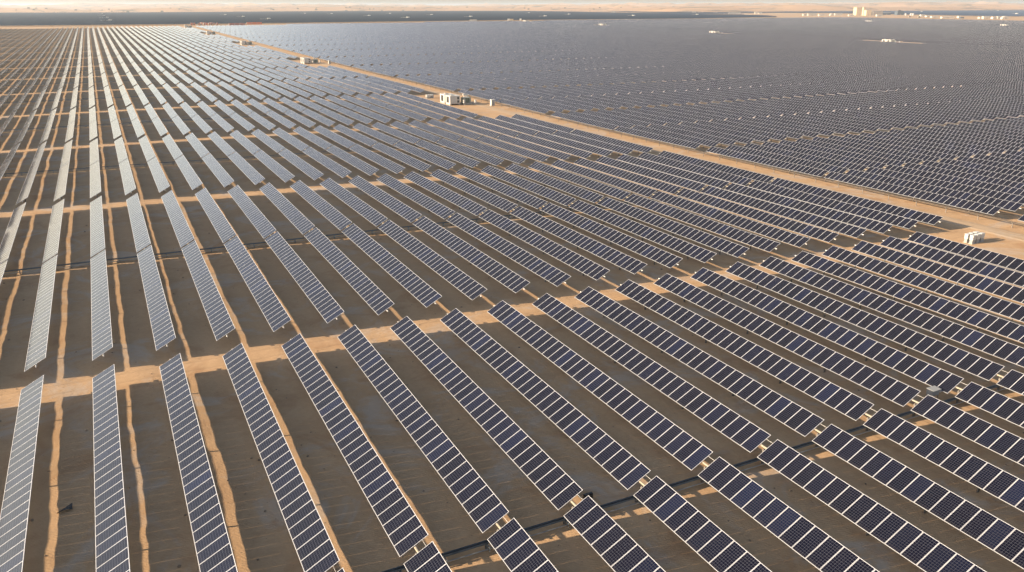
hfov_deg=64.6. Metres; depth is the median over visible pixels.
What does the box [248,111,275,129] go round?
solar table
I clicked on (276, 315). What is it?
solar table
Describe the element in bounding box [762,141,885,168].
solar table
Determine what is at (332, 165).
solar table
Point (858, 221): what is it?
solar table
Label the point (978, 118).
solar table
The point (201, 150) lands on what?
solar table
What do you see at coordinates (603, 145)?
solar table
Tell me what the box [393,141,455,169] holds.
solar table
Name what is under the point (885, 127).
solar table
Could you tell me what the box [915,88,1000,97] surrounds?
solar table
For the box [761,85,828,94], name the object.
solar table
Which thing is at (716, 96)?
solar table
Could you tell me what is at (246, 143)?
solar table
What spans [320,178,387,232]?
solar table
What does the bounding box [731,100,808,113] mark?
solar table
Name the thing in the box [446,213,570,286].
solar table
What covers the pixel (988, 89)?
solar table
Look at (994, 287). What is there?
solar table
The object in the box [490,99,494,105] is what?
switch cabinet
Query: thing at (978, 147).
solar table
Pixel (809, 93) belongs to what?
solar table
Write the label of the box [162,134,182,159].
solar table
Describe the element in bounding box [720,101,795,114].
solar table
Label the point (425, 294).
solar table
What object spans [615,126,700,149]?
solar table
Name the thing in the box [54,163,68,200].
solar table
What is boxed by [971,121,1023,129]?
solar table
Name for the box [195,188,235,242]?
solar table
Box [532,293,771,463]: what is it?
solar table
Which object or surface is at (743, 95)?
solar table
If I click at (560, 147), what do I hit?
solar table
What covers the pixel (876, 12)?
warehouse
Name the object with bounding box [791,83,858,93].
solar table
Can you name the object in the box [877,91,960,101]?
solar table
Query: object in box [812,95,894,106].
solar table
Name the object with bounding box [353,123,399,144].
solar table
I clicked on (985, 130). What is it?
solar table
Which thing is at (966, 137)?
solar table
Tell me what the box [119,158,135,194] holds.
solar table
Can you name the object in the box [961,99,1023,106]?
solar table
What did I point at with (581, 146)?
solar table
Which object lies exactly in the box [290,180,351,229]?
solar table
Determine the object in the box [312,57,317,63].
transformer
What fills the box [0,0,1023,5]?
sky
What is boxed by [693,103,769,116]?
solar table
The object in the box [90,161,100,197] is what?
solar table
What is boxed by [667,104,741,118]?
solar table
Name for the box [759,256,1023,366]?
solar table
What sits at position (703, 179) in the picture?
solar table
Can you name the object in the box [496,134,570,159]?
solar table
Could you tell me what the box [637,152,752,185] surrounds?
solar table
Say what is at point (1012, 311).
solar table
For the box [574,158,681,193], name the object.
solar table
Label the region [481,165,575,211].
solar table
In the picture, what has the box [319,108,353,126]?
solar table
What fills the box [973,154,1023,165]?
solar table
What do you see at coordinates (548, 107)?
solar table
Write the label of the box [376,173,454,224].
solar table
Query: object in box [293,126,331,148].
solar table
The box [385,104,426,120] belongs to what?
solar table
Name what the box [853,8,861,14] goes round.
tower block
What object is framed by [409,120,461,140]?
solar table
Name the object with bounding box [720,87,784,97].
solar table
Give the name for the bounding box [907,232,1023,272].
solar table
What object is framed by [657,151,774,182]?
solar table
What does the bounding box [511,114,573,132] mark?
solar table
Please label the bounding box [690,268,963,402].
solar table
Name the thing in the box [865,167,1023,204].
solar table
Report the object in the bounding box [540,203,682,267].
solar table
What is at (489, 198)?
solar table
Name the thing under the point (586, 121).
solar table
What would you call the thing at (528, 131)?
solar table
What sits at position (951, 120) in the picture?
solar table
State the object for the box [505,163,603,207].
solar table
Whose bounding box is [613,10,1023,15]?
side solar field
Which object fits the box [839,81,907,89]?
solar table
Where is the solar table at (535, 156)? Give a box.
[477,136,548,161]
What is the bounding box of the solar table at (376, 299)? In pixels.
[304,227,393,314]
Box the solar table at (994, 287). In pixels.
[851,241,1023,303]
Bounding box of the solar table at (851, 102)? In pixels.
[802,96,883,107]
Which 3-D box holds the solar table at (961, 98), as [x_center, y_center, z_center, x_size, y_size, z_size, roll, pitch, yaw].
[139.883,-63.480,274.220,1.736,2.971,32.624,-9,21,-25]
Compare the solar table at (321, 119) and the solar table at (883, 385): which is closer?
the solar table at (883, 385)
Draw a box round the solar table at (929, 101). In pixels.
[856,92,938,102]
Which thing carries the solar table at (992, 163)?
on the ground
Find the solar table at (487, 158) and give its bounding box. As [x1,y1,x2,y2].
[436,138,503,165]
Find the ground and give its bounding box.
[0,12,1023,571]
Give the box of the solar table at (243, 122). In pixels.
[230,112,254,131]
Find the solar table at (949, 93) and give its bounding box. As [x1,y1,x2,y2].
[907,89,990,98]
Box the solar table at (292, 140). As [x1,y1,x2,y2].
[273,128,308,150]
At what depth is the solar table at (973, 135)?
188.05 m
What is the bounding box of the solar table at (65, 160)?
[60,140,71,167]
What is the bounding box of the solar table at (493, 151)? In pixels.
[456,137,526,163]
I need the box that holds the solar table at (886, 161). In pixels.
[778,140,904,165]
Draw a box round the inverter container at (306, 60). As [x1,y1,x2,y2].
[302,58,310,63]
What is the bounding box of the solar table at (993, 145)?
[888,129,1021,150]
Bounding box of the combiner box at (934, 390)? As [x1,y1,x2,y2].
[926,385,941,398]
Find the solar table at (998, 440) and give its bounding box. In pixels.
[911,395,1023,465]
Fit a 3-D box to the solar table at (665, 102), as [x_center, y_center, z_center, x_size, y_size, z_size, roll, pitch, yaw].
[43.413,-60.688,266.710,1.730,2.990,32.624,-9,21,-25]
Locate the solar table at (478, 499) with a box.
[338,325,508,532]
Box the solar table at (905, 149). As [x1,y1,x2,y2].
[828,135,957,159]
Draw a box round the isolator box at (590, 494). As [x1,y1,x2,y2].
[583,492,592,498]
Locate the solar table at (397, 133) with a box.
[372,122,419,143]
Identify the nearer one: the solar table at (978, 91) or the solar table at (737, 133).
the solar table at (737, 133)
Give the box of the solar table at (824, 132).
[739,117,834,136]
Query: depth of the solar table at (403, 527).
53.72 m
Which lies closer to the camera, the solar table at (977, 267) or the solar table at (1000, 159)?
the solar table at (977, 267)
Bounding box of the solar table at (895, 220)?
[747,180,917,228]
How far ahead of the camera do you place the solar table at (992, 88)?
293.80 m
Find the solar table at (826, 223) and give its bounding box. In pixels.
[701,186,866,237]
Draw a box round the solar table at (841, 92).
[782,84,848,93]
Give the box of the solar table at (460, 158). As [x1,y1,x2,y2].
[415,140,479,167]
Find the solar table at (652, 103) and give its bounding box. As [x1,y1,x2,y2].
[604,93,662,107]
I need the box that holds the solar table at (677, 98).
[640,91,700,104]
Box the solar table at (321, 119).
[302,109,334,127]
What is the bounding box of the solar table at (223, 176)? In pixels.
[202,153,233,186]
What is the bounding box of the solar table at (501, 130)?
[461,117,519,136]
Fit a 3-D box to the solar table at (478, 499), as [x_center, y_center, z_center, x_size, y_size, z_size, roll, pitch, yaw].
[-7.951,9.873,60.620,1.726,3.179,32.989,-9,21,-25]
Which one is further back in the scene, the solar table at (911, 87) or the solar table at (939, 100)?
the solar table at (911, 87)
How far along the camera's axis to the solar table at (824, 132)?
204.54 m
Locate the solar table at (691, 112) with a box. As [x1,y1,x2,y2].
[653,105,726,119]
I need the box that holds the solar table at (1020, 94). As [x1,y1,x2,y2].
[943,86,1023,95]
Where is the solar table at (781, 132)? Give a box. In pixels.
[710,119,803,139]
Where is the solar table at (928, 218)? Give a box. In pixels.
[770,178,942,224]
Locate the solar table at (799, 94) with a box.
[741,86,805,96]
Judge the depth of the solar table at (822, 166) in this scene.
159.74 m
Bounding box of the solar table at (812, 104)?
[767,98,846,109]
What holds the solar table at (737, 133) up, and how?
on the ground
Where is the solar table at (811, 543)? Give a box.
[698,456,878,571]
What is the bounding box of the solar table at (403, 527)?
[282,334,427,556]
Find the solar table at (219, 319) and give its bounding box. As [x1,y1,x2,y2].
[182,240,234,340]
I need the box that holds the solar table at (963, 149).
[859,132,989,154]
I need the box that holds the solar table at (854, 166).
[744,143,867,170]
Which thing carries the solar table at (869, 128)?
on the ground
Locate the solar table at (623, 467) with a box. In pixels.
[440,308,650,489]
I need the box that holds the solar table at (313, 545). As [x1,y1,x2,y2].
[222,343,339,571]
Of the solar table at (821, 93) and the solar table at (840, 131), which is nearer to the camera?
the solar table at (840, 131)
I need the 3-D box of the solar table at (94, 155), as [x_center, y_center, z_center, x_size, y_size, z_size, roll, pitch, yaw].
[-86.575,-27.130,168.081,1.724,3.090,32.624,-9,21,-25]
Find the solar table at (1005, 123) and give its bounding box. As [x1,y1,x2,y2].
[984,120,1023,126]
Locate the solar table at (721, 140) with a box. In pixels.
[648,124,736,145]
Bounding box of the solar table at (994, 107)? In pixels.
[940,101,1023,111]
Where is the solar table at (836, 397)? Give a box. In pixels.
[615,279,876,430]
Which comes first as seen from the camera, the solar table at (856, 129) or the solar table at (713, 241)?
the solar table at (713, 241)
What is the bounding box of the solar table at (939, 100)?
[867,92,949,102]
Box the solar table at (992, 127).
[957,122,1023,132]
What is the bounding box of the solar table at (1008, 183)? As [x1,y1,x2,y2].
[903,162,1023,188]
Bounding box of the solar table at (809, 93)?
[752,86,817,95]
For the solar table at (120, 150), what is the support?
on the ground
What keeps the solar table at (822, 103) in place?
on the ground
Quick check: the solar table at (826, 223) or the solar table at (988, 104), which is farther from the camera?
the solar table at (988, 104)
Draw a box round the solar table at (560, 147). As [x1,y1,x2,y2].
[515,133,592,158]
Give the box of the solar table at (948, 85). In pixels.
[882,78,953,86]
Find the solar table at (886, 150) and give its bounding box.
[812,137,939,161]
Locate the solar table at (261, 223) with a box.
[228,185,275,237]
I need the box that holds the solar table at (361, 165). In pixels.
[326,145,378,175]
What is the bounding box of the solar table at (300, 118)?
[284,109,315,128]
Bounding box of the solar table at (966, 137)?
[903,128,1023,148]
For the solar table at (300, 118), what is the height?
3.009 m
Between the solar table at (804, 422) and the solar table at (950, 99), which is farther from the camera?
the solar table at (950, 99)
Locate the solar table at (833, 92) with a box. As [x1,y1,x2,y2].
[772,84,837,94]
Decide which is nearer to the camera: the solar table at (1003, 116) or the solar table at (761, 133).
the solar table at (761, 133)
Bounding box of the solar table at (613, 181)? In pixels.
[552,160,656,200]
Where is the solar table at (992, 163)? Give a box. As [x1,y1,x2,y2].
[956,156,1023,170]
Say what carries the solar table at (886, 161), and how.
on the ground
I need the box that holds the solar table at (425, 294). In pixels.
[341,223,441,307]
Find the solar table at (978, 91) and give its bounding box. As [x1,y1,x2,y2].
[935,87,1019,96]
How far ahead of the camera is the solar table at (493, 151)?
170.26 m
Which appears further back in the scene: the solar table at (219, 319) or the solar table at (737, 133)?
the solar table at (737, 133)
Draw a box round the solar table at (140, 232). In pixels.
[126,193,150,251]
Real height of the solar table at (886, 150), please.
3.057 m
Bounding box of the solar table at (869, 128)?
[782,113,879,131]
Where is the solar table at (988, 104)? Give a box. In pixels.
[951,100,1023,108]
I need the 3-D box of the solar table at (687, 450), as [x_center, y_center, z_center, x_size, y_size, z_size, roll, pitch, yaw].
[5.490,7.715,66.920,1.717,3.110,32.989,-9,21,-25]
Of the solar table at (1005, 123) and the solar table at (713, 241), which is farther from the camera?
the solar table at (1005, 123)
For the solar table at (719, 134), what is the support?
on the ground
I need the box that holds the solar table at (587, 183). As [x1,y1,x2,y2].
[528,161,629,199]
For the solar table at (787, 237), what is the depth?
113.44 m
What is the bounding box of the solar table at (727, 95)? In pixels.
[686,89,749,99]
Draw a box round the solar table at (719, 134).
[664,122,753,144]
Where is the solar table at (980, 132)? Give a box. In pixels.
[931,125,1023,139]
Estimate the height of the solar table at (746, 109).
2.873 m
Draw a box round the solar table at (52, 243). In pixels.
[43,199,63,261]
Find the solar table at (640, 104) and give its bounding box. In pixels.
[592,94,648,107]
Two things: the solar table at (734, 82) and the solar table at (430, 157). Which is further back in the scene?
the solar table at (734, 82)
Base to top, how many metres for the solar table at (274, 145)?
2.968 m
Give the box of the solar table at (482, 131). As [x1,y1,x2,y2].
[444,118,499,137]
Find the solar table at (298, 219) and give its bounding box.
[260,183,314,233]
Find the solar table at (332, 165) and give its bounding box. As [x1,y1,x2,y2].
[302,147,350,177]
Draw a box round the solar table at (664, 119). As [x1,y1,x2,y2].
[611,108,681,123]
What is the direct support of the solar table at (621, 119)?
on the ground
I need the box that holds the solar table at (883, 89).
[820,82,887,91]
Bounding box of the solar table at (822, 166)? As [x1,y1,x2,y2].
[725,145,849,173]
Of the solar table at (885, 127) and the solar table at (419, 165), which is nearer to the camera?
the solar table at (419, 165)
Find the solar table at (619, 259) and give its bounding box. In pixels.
[510,206,646,273]
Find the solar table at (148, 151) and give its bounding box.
[139,135,154,160]
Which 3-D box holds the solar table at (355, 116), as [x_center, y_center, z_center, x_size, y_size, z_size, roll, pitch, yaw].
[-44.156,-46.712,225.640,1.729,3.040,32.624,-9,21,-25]
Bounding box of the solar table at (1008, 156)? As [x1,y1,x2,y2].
[989,152,1023,160]
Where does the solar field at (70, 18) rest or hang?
on the ground
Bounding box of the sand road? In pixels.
[193,27,1023,241]
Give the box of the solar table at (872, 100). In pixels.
[824,94,906,105]
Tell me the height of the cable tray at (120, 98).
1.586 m
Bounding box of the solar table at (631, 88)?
[603,83,652,92]
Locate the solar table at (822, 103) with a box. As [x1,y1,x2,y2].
[780,97,859,109]
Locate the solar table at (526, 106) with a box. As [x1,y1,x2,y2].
[498,99,548,113]
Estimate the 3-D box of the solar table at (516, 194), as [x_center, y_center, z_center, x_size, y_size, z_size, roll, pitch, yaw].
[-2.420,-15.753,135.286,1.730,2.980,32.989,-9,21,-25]
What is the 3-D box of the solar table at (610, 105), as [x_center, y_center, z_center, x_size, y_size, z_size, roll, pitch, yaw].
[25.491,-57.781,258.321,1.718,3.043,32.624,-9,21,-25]
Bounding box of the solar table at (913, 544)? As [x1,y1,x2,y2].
[757,439,985,571]
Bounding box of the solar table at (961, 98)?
[886,90,970,100]
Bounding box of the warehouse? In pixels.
[871,11,882,14]
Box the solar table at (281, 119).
[266,110,295,127]
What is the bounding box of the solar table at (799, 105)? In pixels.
[755,99,834,110]
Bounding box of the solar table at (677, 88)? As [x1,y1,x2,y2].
[636,82,686,90]
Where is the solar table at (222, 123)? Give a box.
[211,113,233,131]
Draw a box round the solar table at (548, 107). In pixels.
[512,98,564,111]
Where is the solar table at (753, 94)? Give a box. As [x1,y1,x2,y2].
[708,88,772,98]
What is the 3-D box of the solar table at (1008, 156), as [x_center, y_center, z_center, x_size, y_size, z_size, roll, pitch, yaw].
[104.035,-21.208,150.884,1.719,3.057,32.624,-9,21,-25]
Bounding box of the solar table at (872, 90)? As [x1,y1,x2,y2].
[810,82,878,91]
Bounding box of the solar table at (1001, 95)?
[925,88,1010,97]
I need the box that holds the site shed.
[807,13,816,15]
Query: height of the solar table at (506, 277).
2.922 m
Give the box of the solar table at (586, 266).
[479,209,609,279]
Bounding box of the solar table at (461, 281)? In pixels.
[378,220,486,299]
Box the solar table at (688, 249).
[569,200,716,262]
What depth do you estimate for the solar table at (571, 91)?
288.52 m
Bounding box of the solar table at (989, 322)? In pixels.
[792,251,1023,342]
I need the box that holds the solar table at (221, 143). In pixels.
[208,131,234,155]
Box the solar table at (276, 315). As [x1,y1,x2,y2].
[224,236,290,331]
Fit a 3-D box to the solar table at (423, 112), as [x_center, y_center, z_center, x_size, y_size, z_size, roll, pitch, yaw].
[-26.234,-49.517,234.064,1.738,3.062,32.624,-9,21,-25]
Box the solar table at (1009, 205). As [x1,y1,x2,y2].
[845,169,1022,210]
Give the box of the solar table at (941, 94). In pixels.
[896,90,980,99]
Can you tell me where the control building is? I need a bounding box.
[894,10,903,14]
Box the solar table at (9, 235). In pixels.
[0,202,25,275]
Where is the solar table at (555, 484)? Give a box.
[390,316,582,509]
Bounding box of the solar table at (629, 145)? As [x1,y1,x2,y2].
[570,129,652,153]
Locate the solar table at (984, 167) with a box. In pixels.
[939,158,1023,176]
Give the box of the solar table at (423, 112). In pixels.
[401,104,443,119]
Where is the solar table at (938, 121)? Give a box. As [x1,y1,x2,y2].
[848,108,946,124]
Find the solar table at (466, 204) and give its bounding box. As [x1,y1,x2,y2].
[404,171,486,221]
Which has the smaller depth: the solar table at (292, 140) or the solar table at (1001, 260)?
the solar table at (1001, 260)
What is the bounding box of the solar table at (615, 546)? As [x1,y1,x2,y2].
[564,495,664,571]
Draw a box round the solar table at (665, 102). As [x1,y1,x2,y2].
[616,93,675,106]
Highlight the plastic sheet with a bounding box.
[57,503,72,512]
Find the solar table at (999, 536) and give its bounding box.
[812,424,1023,568]
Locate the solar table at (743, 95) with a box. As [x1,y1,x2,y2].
[699,89,760,99]
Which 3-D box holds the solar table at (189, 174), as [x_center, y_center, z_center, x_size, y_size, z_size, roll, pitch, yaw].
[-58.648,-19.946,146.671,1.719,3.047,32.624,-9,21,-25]
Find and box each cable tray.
[0,74,302,85]
[3,86,369,103]
[3,137,537,176]
[3,190,727,274]
[6,64,272,73]
[9,106,434,130]
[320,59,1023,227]
[382,384,1006,571]
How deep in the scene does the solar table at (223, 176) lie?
146.44 m
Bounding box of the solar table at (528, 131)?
[478,116,538,135]
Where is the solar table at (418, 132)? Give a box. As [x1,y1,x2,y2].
[391,121,440,141]
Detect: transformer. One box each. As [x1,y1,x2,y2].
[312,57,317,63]
[461,94,470,104]
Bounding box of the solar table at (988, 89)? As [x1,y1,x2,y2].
[953,86,1023,92]
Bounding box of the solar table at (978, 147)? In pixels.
[874,131,1005,152]
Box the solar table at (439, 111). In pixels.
[416,103,460,118]
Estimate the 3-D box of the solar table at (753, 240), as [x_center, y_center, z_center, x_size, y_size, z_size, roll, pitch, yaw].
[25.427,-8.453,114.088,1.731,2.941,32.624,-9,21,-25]
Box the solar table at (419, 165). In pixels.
[372,142,430,171]
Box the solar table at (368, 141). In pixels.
[334,124,376,146]
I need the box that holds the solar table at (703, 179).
[616,154,729,188]
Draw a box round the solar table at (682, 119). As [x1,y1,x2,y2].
[625,107,696,122]
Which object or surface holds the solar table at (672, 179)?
on the ground
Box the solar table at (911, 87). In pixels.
[847,80,916,88]
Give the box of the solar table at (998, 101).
[972,99,1023,104]
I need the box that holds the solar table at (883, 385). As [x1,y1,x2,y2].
[653,273,922,416]
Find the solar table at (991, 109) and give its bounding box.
[929,102,1023,117]
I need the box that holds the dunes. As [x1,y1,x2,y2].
[0,1,1023,12]
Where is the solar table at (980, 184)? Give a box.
[885,165,1023,195]
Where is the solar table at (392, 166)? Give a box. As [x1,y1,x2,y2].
[349,144,404,173]
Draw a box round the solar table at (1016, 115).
[917,103,1020,117]
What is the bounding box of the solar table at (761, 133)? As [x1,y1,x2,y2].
[696,120,787,141]
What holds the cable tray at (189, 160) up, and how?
on the ground
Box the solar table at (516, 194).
[456,167,546,214]
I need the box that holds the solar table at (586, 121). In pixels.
[552,112,616,129]
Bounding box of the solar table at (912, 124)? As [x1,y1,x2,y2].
[821,110,921,128]
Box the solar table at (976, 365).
[726,262,1005,389]
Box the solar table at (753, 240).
[624,194,780,251]
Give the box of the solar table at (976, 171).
[921,160,1023,182]
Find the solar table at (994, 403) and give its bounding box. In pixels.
[955,382,1023,427]
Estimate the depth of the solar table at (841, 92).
295.30 m
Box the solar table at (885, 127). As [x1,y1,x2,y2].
[795,112,893,130]
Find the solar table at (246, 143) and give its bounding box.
[230,130,259,153]
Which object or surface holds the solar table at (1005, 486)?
on the ground
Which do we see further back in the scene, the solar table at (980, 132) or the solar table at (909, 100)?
the solar table at (909, 100)
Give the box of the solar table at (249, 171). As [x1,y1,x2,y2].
[228,152,264,184]
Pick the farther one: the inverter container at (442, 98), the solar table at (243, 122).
the inverter container at (442, 98)
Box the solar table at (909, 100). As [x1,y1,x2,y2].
[846,93,927,103]
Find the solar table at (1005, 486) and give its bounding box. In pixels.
[863,408,1023,511]
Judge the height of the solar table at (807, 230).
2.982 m
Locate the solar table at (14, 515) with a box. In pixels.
[0,375,43,571]
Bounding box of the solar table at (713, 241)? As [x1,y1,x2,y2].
[597,197,748,257]
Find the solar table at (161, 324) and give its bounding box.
[137,245,175,350]
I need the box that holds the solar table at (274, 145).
[252,129,284,152]
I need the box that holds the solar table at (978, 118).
[884,105,984,120]
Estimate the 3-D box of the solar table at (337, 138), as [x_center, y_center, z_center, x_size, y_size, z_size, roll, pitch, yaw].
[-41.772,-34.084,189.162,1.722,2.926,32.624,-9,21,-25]
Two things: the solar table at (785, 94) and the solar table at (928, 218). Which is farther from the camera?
the solar table at (785, 94)
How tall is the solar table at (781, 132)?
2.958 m
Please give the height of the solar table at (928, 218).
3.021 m
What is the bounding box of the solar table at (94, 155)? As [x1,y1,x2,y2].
[90,138,98,164]
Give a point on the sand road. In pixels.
(988, 229)
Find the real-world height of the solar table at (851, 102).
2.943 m
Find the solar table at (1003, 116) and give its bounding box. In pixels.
[906,104,1008,118]
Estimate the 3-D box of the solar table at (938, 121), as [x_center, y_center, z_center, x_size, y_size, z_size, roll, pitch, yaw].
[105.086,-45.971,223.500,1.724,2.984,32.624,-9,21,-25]
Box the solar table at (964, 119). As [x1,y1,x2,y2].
[871,106,972,121]
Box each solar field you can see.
[0,11,776,25]
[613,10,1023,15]
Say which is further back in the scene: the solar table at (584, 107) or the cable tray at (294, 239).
the solar table at (584, 107)
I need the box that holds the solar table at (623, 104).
[579,95,634,108]
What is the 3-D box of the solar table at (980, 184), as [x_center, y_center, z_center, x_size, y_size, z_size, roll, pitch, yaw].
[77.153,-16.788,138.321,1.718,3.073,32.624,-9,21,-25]
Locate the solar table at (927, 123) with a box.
[834,109,933,125]
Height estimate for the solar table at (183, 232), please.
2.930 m
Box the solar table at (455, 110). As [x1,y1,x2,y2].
[431,102,477,117]
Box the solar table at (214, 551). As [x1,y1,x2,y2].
[159,353,237,571]
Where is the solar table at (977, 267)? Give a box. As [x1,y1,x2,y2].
[880,236,1023,286]
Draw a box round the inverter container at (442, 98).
[440,93,453,103]
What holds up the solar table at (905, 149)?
on the ground
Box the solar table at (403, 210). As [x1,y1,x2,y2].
[348,175,421,228]
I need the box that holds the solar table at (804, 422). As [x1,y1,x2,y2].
[575,287,826,446]
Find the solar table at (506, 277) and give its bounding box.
[413,216,529,292]
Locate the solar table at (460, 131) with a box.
[426,119,480,139]
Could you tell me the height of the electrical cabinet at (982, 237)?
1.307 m
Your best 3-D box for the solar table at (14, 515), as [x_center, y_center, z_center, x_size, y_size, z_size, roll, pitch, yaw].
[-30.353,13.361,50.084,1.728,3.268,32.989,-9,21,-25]
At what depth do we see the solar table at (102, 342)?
78.68 m
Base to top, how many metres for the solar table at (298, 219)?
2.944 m
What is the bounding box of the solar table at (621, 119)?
[582,110,650,126]
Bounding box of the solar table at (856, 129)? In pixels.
[768,114,864,132]
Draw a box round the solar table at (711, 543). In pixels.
[633,476,771,571]
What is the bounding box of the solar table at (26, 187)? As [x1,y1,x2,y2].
[16,164,38,203]
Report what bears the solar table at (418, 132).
on the ground
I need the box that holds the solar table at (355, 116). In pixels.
[336,107,372,123]
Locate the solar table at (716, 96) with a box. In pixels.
[676,90,737,101]
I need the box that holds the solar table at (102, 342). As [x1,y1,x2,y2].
[91,250,112,360]
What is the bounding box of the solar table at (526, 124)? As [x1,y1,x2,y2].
[494,115,555,133]
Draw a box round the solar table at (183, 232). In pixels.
[161,190,193,246]
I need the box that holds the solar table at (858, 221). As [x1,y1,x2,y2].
[724,183,892,232]
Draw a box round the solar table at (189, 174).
[175,155,202,189]
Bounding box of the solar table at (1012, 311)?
[822,246,1023,321]
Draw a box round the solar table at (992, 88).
[961,85,1023,91]
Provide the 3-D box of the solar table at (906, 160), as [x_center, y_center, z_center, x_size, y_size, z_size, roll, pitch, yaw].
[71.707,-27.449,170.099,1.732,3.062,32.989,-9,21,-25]
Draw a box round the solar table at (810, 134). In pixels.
[725,118,819,138]
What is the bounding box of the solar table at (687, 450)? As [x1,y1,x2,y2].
[487,300,714,470]
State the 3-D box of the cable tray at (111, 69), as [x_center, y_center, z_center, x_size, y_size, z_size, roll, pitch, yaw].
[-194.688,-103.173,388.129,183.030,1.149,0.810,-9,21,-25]
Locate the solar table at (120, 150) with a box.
[114,137,127,162]
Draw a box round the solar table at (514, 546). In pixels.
[487,518,557,571]
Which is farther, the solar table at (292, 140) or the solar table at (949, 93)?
the solar table at (949, 93)
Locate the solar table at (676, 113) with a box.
[639,106,712,121]
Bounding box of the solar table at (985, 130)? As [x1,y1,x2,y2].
[945,124,1023,136]
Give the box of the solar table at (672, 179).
[596,156,705,190]
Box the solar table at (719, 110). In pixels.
[680,104,755,117]
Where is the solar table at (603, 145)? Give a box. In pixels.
[552,130,632,155]
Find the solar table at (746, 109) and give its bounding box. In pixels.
[707,102,782,115]
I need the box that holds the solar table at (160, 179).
[147,157,169,192]
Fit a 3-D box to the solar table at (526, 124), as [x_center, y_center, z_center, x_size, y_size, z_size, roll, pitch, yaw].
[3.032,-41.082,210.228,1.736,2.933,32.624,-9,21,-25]
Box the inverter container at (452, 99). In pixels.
[445,95,459,104]
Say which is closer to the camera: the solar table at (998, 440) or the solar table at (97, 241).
the solar table at (998, 440)
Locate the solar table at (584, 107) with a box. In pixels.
[540,97,593,110]
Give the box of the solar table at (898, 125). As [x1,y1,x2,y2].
[808,111,907,129]
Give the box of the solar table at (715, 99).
[664,90,725,102]
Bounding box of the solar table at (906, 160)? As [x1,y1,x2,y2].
[795,138,921,164]
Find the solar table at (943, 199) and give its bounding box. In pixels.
[824,172,1001,214]
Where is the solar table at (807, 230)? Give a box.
[676,188,838,242]
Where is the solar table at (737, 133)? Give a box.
[679,121,771,142]
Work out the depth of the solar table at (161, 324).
80.87 m
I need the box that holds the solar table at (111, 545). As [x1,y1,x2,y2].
[92,364,129,571]
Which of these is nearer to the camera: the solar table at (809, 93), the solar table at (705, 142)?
the solar table at (705, 142)
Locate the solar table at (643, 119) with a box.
[597,109,666,124]
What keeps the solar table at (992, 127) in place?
on the ground
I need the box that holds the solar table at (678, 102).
[629,92,688,104]
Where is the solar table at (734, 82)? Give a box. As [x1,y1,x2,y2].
[706,78,760,86]
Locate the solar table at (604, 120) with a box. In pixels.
[567,111,634,127]
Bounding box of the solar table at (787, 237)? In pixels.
[650,191,809,247]
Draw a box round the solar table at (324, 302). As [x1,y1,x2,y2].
[265,231,343,323]
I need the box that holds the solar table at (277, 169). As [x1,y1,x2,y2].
[253,150,294,182]
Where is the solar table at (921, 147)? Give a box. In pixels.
[844,133,973,157]
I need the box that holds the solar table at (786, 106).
[743,99,821,111]
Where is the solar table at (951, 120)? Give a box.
[860,107,959,123]
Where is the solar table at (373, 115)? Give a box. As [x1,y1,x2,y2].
[352,106,390,122]
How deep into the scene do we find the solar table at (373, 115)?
226.17 m
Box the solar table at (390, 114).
[368,105,408,122]
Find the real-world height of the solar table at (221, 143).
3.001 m
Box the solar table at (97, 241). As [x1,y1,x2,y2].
[90,196,104,256]
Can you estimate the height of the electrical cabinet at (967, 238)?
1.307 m
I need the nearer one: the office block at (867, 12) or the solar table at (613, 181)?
the solar table at (613, 181)
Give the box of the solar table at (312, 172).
[278,148,323,179]
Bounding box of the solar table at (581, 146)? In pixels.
[534,132,613,157]
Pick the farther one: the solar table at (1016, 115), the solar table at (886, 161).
the solar table at (1016, 115)
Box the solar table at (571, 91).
[545,85,592,96]
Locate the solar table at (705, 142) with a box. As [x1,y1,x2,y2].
[631,125,719,147]
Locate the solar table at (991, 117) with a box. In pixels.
[895,104,996,119]
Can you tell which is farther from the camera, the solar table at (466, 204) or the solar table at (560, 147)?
the solar table at (560, 147)
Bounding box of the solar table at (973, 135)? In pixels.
[917,126,1023,143]
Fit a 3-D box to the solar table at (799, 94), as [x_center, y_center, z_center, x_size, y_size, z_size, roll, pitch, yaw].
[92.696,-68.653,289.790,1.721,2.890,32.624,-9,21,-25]
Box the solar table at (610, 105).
[566,95,621,108]
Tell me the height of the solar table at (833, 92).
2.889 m
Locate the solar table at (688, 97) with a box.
[652,91,712,102]
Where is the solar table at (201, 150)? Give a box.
[185,133,209,157]
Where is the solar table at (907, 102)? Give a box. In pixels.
[835,94,917,104]
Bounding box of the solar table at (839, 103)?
[791,96,871,108]
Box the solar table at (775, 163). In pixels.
[706,146,827,181]
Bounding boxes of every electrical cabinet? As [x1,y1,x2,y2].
[963,233,970,242]
[968,234,976,244]
[975,233,980,243]
[979,232,984,242]
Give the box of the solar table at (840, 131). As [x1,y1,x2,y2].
[754,116,849,134]
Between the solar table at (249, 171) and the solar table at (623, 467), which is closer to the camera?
the solar table at (623, 467)
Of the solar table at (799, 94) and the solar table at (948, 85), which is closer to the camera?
the solar table at (799, 94)
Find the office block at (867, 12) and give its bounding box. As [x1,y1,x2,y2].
[863,10,871,15]
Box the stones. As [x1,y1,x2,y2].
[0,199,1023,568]
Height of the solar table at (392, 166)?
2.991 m
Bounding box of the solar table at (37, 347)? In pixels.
[24,255,57,371]
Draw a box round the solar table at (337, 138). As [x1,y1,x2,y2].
[313,125,354,147]
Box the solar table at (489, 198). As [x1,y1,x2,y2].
[430,169,516,217]
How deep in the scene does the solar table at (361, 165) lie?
157.30 m
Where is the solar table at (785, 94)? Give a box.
[731,87,794,97]

